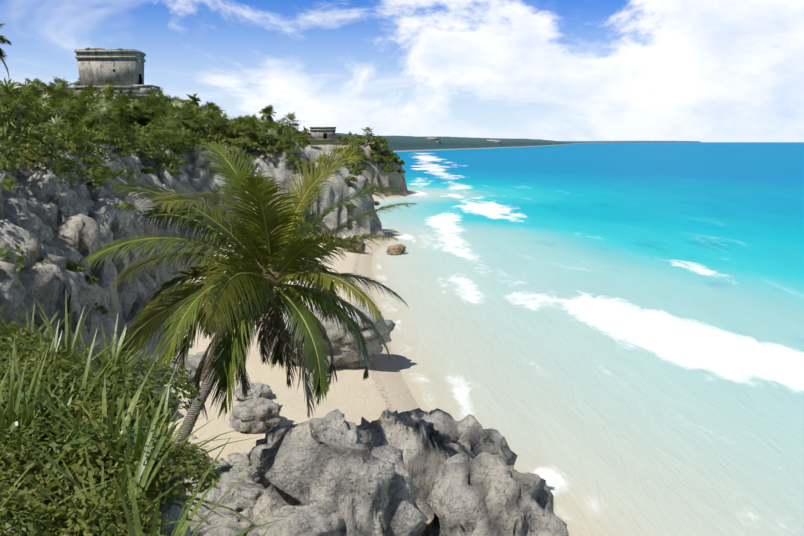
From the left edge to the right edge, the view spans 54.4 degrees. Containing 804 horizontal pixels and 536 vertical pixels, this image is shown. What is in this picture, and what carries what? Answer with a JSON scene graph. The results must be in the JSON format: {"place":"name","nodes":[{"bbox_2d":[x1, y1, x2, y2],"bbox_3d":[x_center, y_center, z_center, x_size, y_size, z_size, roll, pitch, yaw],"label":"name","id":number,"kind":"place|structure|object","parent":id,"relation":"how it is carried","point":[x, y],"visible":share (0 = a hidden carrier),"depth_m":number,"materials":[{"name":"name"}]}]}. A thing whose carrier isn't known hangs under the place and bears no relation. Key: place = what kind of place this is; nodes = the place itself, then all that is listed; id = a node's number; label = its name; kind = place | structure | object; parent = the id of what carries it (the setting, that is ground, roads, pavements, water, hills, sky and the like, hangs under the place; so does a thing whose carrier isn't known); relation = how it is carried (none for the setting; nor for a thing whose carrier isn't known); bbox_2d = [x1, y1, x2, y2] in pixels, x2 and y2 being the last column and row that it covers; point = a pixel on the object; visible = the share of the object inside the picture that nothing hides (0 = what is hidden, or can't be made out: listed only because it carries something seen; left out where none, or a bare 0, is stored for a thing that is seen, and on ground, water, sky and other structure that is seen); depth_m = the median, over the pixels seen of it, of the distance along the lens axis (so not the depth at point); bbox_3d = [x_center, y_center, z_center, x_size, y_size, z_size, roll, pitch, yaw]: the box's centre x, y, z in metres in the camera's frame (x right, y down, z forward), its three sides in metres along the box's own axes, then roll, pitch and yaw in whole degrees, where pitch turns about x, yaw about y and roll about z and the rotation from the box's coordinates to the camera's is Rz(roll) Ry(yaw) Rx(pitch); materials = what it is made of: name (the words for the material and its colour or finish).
{"place":"outdoors","nodes":[
{"label":"outdoors","id":0,"kind":"place"},
{"bbox_2d":[0,137,568,535],"bbox_3d":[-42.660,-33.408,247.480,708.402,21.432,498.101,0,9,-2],"label":"coast terrain","id":1,"kind":"structure","parent":0,"point":[378,452],"depth_m":28.76,"materials":[{"name":"grey stone"}]},
{"bbox_2d":[0,23,11,78],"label":"tall palm","id":2,"kind":"object","parent":1,"relation":"on","point":[3,40],"visible":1,"depth_m":66.57,"materials":[{"name":"green plant"}]},
{"bbox_2d":[36,48,167,103],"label":"stone temple ruin","id":3,"kind":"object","parent":1,"relation":"on","point":[122,69],"visible":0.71,"depth_m":95.39,"materials":[{"name":"stone"}]},
{"bbox_2d":[135,362,150,371],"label":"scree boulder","id":4,"kind":"object","parent":1,"relation":"on","point":[142,367],"visible":0.21,"depth_m":37.01,"materials":[{"name":"grey stone"}]},
{"bbox_2d":[167,351,206,380],"bbox_3d":[-9.890,4.814,36.663,2.096,1.568,2.055,0,9,-2],"label":"beach boulder","id":5,"kind":"object","parent":1,"relation":"on","point":[192,363],"visible":0.42,"depth_m":36.06,"materials":[{"name":"grey stone"}]},
{"bbox_2d":[0,77,380,163],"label":"shrubs","id":6,"kind":"object","parent":1,"relation":"on","point":[30,104],"visible":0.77,"depth_m":81.69,"materials":[{"name":"green plant"}]},
{"bbox_2d":[185,93,200,107],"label":"skyline palm","id":7,"kind":"object","parent":1,"relation":"on","point":[194,100],"visible":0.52,"depth_m":147.53,"materials":[{"name":"green plant"}]},
{"bbox_2d":[0,101,388,190],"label":"cliff top scrub","id":8,"kind":"object","parent":1,"relation":"on","point":[135,138],"visible":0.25,"depth_m":63.45,"materials":[{"name":"green plant"}]},
{"bbox_2d":[185,475,206,492],"bbox_3d":[-4.981,5.303,18.438,1.204,0.880,1.082,0,9,-2],"label":"scree boulder","id":9,"kind":"object","parent":1,"relation":"on","point":[189,480],"visible":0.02,"depth_m":18.18,"materials":[{"name":"grey stone"}]},
{"bbox_2d":[0,147,405,535],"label":"plants","id":10,"kind":"object","parent":1,"relation":"on","point":[99,463],"visible":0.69,"depth_m":6.85,"materials":[{"name":"green plant"}]},
{"bbox_2d":[192,461,231,482],"bbox_3d":[-4.721,5.290,19.741,1.178,0.688,0.912,0,9,-2],"label":"scree boulder","id":11,"kind":"object","parent":1,"relation":"on","point":[224,469],"visible":0.1,"depth_m":19.72,"materials":[{"name":"grey stone"}]},
{"bbox_2d":[190,507,254,535],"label":"scree boulder","id":12,"kind":"object","parent":1,"relation":"on","point":[231,523],"visible":0.69,"depth_m":16.30,"materials":[{"name":"grey stone"}]},
{"bbox_2d":[186,481,265,519],"bbox_3d":[-3.962,5.360,17.798,2.383,0.960,1.598,-2,9,-9],"label":"boulder","id":13,"kind":"object","parent":1,"relation":"on","point":[241,498],"visible":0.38,"depth_m":17.47,"materials":[{"name":"grey stone"}]},
{"bbox_2d":[227,452,242,464],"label":"scree boulder","id":14,"kind":"object","parent":1,"relation":"on","point":[232,457],"visible":0.08,"depth_m":25.29,"materials":[{"name":"grey stone"}]},
{"bbox_2d":[234,452,249,463],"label":"boulder","id":15,"kind":"object","parent":1,"relation":"on","point":[243,457],"visible":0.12,"depth_m":24.76,"materials":[{"name":"grey stone"}]},
{"bbox_2d":[219,461,270,488],"bbox_3d":[-3.956,5.375,19.501,1.646,0.848,1.163,9,13,43],"label":"scree boulder","id":16,"kind":"object","parent":1,"relation":"on","point":[256,477],"visible":0.5,"depth_m":19.24,"materials":[{"name":"grey stone"}]},
{"bbox_2d":[81,140,416,456],"bbox_3d":[-3.649,1.043,20.066,8.250,8.623,9.041,0,9,-2],"label":"coconut palm","id":17,"kind":"object","parent":1,"relation":"on","point":[261,267],"visible":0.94,"depth_m":19.35,"materials":[{"name":"green plant"}]},
{"bbox_2d":[232,382,272,401],"bbox_3d":[-6.527,5.502,34.233,1.476,0.833,1.911,5,10,28],"label":"beach boulder","id":18,"kind":"object","parent":1,"relation":"on","point":[258,390],"visible":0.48,"depth_m":33.78,"materials":[{"name":"grey stone"}]},
{"bbox_2d":[229,397,282,433],"bbox_3d":[-5.724,5.859,30.703,2.220,1.414,1.811,-7,12,-38],"label":"beach boulder","id":19,"kind":"object","parent":1,"relation":"on","point":[258,415],"visible":0.92,"depth_m":30.16,"materials":[{"name":"grey stone"}]},
{"bbox_2d":[259,104,275,121],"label":"skyline palm","id":20,"kind":"object","parent":1,"relation":"on","point":[267,111],"visible":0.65,"depth_m":156.12,"materials":[{"name":"green plant"}]},
{"bbox_2d":[247,423,296,472],"bbox_3d":[-3.192,5.611,22.184,2.312,2.266,1.984,-5,10,-26],"label":"rock","id":21,"kind":"object","parent":1,"relation":"on","point":[269,444],"visible":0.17,"depth_m":21.68,"materials":[{"name":"grey stone"}]},
{"bbox_2d":[247,505,344,535],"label":"boulder","id":22,"kind":"object","parent":1,"relation":"on","point":[297,520],"visible":0.79,"depth_m":16.00,"materials":[{"name":"grey stone"}]},
{"bbox_2d":[309,127,340,141],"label":"stone temple","id":23,"kind":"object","parent":1,"relation":"on","point":[323,133],"visible":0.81,"depth_m":178.55,"materials":[{"name":"stone"}]},
{"bbox_2d":[262,303,395,368],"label":"beach boulder","id":24,"kind":"object","parent":1,"relation":"on","point":[347,353],"visible":0.38,"depth_m":40.16,"materials":[{"name":"grey stone"}]},
{"bbox_2d":[342,238,365,252],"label":"shore rock","id":25,"kind":"object","parent":1,"relation":"on","point":[362,250],"visible":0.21,"depth_m":83.82,"materials":[{"name":"brown stone"}]},
{"bbox_2d":[386,244,405,254],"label":"shore rock","id":26,"kind":"object","parent":1,"relation":"on","point":[396,249],"visible":0.85,"depth_m":85.02,"materials":[{"name":"beige stone"}]},
{"bbox_2d":[0,0,803,141],"label":"sky","id":27,"kind":"structure","parent":0,"point":[555,70],"materials":[{"name":"blue"}]},
{"bbox_2d":[336,133,699,151],"bbox_3d":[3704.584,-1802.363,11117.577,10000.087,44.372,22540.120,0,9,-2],"label":"coast terrain","id":28,"kind":"structure","parent":0,"point":[404,143],"depth_m":1402.64,"materials":[{"name":"green plant"}]},
{"bbox_2d":[426,137,500,143],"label":"buildings","id":29,"kind":"structure","parent":28,"relation":"on","point":[437,140],"depth_m":1676.64,"materials":[{"name":"grey"}]},
{"bbox_2d":[372,142,803,535],"bbox_3d":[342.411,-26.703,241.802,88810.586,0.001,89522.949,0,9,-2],"label":"sea water","id":30,"kind":"structure","parent":0,"point":[605,339],"depth_m":54.40,"materials":[{"name":"teal liquid"}]}
]}

